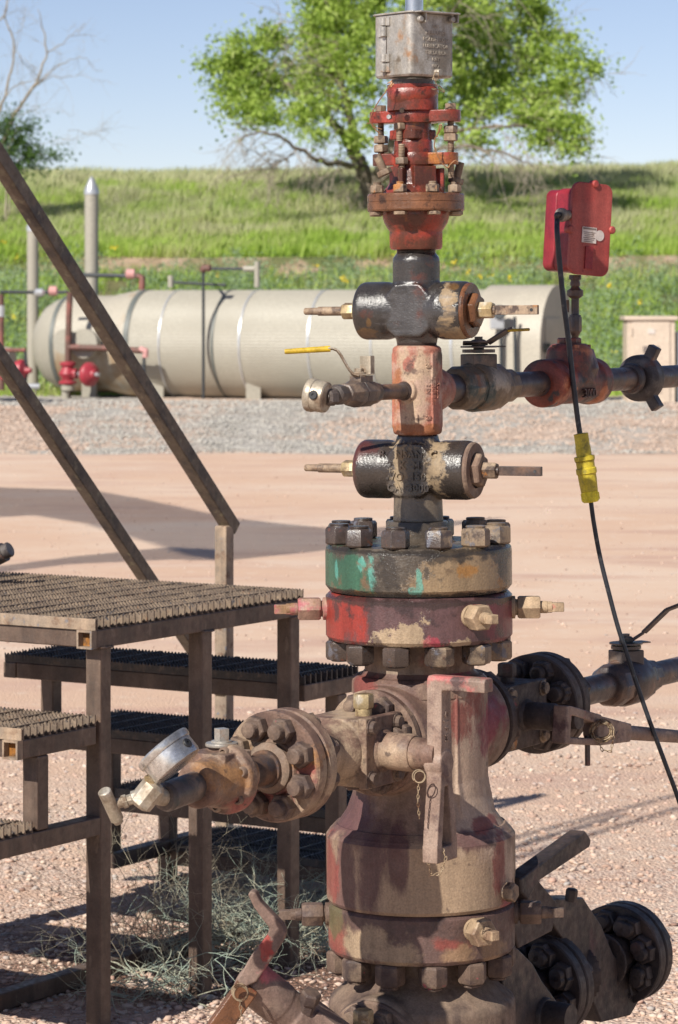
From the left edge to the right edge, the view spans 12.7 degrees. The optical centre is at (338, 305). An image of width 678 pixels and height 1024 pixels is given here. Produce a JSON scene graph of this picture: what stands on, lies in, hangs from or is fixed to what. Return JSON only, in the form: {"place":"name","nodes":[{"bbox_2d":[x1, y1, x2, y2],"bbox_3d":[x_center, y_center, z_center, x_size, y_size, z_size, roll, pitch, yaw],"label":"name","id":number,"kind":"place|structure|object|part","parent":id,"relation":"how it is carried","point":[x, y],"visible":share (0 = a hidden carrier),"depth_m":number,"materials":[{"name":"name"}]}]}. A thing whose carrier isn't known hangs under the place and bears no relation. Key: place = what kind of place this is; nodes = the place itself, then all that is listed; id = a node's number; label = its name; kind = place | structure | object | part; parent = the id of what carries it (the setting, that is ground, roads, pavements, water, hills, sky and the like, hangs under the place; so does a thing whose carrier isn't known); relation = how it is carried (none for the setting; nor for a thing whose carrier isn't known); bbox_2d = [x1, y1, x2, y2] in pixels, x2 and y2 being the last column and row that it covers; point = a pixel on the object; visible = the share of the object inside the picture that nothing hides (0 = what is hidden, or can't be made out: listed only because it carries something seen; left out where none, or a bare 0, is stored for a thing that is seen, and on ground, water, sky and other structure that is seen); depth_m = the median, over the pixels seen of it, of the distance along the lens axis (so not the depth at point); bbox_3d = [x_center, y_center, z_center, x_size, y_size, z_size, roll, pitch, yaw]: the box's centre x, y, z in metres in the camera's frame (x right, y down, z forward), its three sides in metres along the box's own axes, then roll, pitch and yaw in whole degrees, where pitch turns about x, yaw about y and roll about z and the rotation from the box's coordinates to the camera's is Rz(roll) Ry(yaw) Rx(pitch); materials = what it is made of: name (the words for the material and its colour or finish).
{"place":"outdoors","nodes":[
{"label":"outdoors","id":0,"kind":"place"},
{"bbox_2d":[0,381,622,396],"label":"verge grass","id":1,"kind":"structure","parent":0,"point":[50,392],"depth_m":55.24,"materials":[{"name":"green plant"}]},
{"bbox_2d":[0,254,677,1023],"bbox_3d":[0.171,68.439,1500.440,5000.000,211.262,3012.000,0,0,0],"label":"ground","id":2,"kind":"structure","parent":0,"point":[570,556],"depth_m":23.48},
{"bbox_2d":[0,286,57,389],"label":"pipe","id":3,"kind":"object","parent":2,"relation":"on","point":[25,370],"visible":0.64,"depth_m":51.26,"materials":[{"name":"red metal"}]},
{"bbox_2d":[26,224,38,394],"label":"vent stack","id":4,"kind":"object","parent":2,"relation":"on","point":[32,279],"visible":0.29,"depth_m":55.41,"materials":[{"name":"beige paint"}]},
{"bbox_2d":[28,948,39,955],"bbox_3d":[-0.931,1.973,9.311,0.036,0.026,0.051,0,0,0],"label":"rock","id":5,"kind":"object","parent":2,"relation":"on","point":[33,952],"visible":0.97,"depth_m":9.29,"materials":[{"name":"stone"}]},
{"bbox_2d":[0,91,84,219],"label":"leafy shrub","id":6,"kind":"object","parent":2,"relation":"on","point":[27,153],"visible":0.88,"depth_m":87.88,"materials":[{"name":"green plant"}]},
{"bbox_2d":[49,910,62,915],"bbox_3d":[-0.919,1.978,9.915,0.054,0.026,0.020,0,0,-38],"label":"rock","id":7,"kind":"object","parent":2,"relation":"on","point":[53,913],"visible":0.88,"depth_m":9.90,"materials":[{"name":"stone"}]},
{"bbox_2d":[0,0,130,153],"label":"bare tree","id":8,"kind":"object","parent":2,"relation":"on","point":[35,84],"visible":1,"depth_m":87.98,"materials":[{"name":"plant"}]},
{"bbox_2d":[84,176,98,295],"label":"vent stack","id":9,"kind":"object","parent":2,"relation":"on","point":[91,191],"visible":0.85,"depth_m":56.39,"materials":[{"name":"beige paint"}]},
{"bbox_2d":[136,904,164,919],"bbox_3d":[-0.610,1.963,9.863,0.093,0.056,0.098,0,0,0],"label":"rock","id":10,"kind":"object","parent":2,"relation":"on","point":[148,914],"visible":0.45,"depth_m":9.83,"materials":[{"name":"stone"}]},
{"bbox_2d":[0,769,325,997],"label":"dry bush","id":11,"kind":"object","parent":2,"relation":"on","point":[149,927],"visible":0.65,"depth_m":9.09,"materials":[{"name":"plant"}]},
{"bbox_2d":[16,858,322,1019],"bbox_3d":[-0.487,1.877,8.807,0.894,0.555,0.892,0,0,0],"label":"dry bush","id":12,"kind":"object","parent":2,"relation":"on","point":[172,977],"visible":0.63,"depth_m":8.72,"materials":[{"name":"plant"}]},
{"bbox_2d":[0,142,357,1023],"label":"steel platform","id":13,"kind":"structure","parent":2,"relation":"on","point":[82,626],"depth_m":9.15,"materials":[{"name":"brown metal"}]},
{"bbox_2d":[0,542,13,564],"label":"pipe stub","id":14,"kind":"object","parent":13,"relation":"attached to","point":[6,551],"visible":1,"depth_m":9.33,"materials":[{"name":"metal"}]},
{"bbox_2d":[84,828,330,976],"bbox_3d":[-0.219,1.934,9.330,1.121,0.695,1.116,0,0,-39],"label":"dry bush","id":15,"kind":"object","parent":2,"relation":"on","point":[259,923],"visible":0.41,"depth_m":9.27,"materials":[{"name":"plant"}]},
{"bbox_2d":[206,995,214,999],"bbox_3d":[-0.367,1.978,8.719,0.029,0.016,0.041,0,0,0],"label":"rock","id":16,"kind":"object","parent":2,"relation":"on","point":[210,997],"visible":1,"depth_m":8.71,"materials":[{"name":"stone"}]},
{"bbox_2d":[169,839,327,963],"bbox_3d":[-0.110,1.871,9.610,0.963,0.794,0.879,0,0,-22],"label":"dry bush","id":17,"kind":"object","parent":2,"relation":"on","point":[304,899],"visible":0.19,"depth_m":9.57,"materials":[{"name":"plant"}]},
{"bbox_2d":[32,261,571,403],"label":"treater tank","id":18,"kind":"object","parent":2,"relation":"on","point":[203,343],"visible":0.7,"depth_m":53.13,"materials":[{"name":"beige metal"}]},
{"bbox_2d":[543,318,559,358],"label":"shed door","id":19,"kind":"structure","parent":18,"relation":"in","point":[552,325],"depth_m":51.40,"materials":[{"name":"grey metal"}]},
{"bbox_2d":[1,240,642,352],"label":"yellow flowers","id":20,"kind":"object","parent":2,"relation":"on","point":[509,277],"visible":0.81,"depth_m":56.70,"materials":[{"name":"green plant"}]},
{"bbox_2d":[0,172,677,269],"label":"meadow grass","id":21,"kind":"structure","parent":2,"relation":"on","point":[169,244],"depth_m":84.69,"materials":[{"name":"green plant"}]},
{"bbox_2d":[0,158,677,241],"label":"seeding grass","id":22,"kind":"structure","parent":2,"relation":"on","point":[666,169],"depth_m":91.77,"materials":[{"name":"green plant"}]},
{"bbox_2d":[0,229,677,394],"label":"weeds","id":23,"kind":"object","parent":2,"relation":"on","point":[44,301],"visible":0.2,"depth_m":72.34,"materials":[{"name":"green plant"}]},
{"bbox_2d":[98,78,677,1023],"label":"wellhead","id":24,"kind":"object","parent":2,"relation":"on","point":[438,908],"visible":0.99,"depth_m":6.34,"materials":[{"name":"brown metal"}]},
{"bbox_2d":[367,80,393,133],"bbox_3d":[0.087,-0.415,6.375,0.058,0.114,0.004,0,0,0],"label":"seal wire","id":25,"kind":"object","parent":24,"relation":"attached to","point":[390,86],"visible":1,"depth_m":6.37,"materials":[{"name":"metal"}]},
{"bbox_2d":[373,10,460,79],"bbox_3d":[0.161,-0.547,6.431,0.137,0.138,0.148,0,0,-39],"label":"rod lubricator","id":26,"kind":"object","parent":24,"relation":"on","point":[413,44],"visible":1,"depth_m":6.39,"materials":[{"name":"metal"}]},
{"bbox_2d":[405,0,422,78],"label":"polished rod","id":27,"kind":"object","parent":26,"relation":"on","point":[415,5],"visible":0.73,"depth_m":6.42,"materials":[{"name":"metal"}]},
{"bbox_2d":[432,72,444,92],"bbox_3d":[0.207,-0.466,6.365,0.028,0.045,0.004,0,0,0],"label":"seal wire","id":28,"kind":"object","parent":26,"relation":"attached to","point":[435,80],"visible":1,"depth_m":6.36,"materials":[{"name":"silver metal"}]},
{"bbox_2d":[434,124,457,167],"bbox_3d":[0.223,-0.333,6.365,0.052,0.093,0.004,0,0,0],"label":"seal wire","id":29,"kind":"object","parent":24,"relation":"attached to","point":[439,129],"visible":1,"depth_m":6.36,"materials":[{"name":"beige metal"}]},
{"bbox_2d":[543,180,615,337],"bbox_3d":[0.537,-0.088,7.018,0.165,0.398,0.119,0,0,-37],"label":"switch box","id":30,"kind":"object","parent":24,"relation":"on","point":[587,229],"visible":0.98,"depth_m":6.99,"materials":[{"name":"red metal"}]},
{"bbox_2d":[554,212,677,803],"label":"power cable","id":31,"kind":"object","parent":30,"relation":"hanging from","point":[586,469],"visible":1,"depth_m":6.91,"materials":[{"name":"black rubber"},{"name":"yellow rubber"}]},
{"bbox_2d":[178,0,644,227],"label":"cottonwood tree","id":32,"kind":"object","parent":2,"relation":"on","point":[330,66],"visible":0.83,"depth_m":89.52,"materials":[{"name":"green plant"}]},
{"bbox_2d":[620,316,677,402],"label":"equipment cabinet","id":33,"kind":"object","parent":2,"relation":"on","point":[641,334],"visible":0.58,"depth_m":51.48,"materials":[{"name":"beige metal"}]},
{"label":"cabinet door","id":34,"kind":"part","parent":33,"relation":"part of","materials":[{"name":"beige metal"}]},
{"bbox_2d":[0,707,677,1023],"bbox_3d":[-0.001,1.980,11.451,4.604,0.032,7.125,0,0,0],"label":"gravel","id":35,"kind":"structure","parent":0,"point":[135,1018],"depth_m":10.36,"materials":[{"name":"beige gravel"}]},
{"bbox_2d":[0,399,677,453],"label":"gravel bank","id":36,"kind":"structure","parent":0,"point":[133,404],"depth_m":45.38,"materials":[{"name":"grey gravel"}]},
{"bbox_2d":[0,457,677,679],"bbox_3d":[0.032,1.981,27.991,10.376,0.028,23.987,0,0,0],"label":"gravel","id":37,"kind":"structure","parent":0,"point":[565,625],"depth_m":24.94,"materials":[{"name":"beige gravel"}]},
{"bbox_2d":[0,0,677,172],"label":"sky","id":38,"kind":"structure","parent":0,"point":[142,53],"materials":[{"name":"blue"}]}
]}

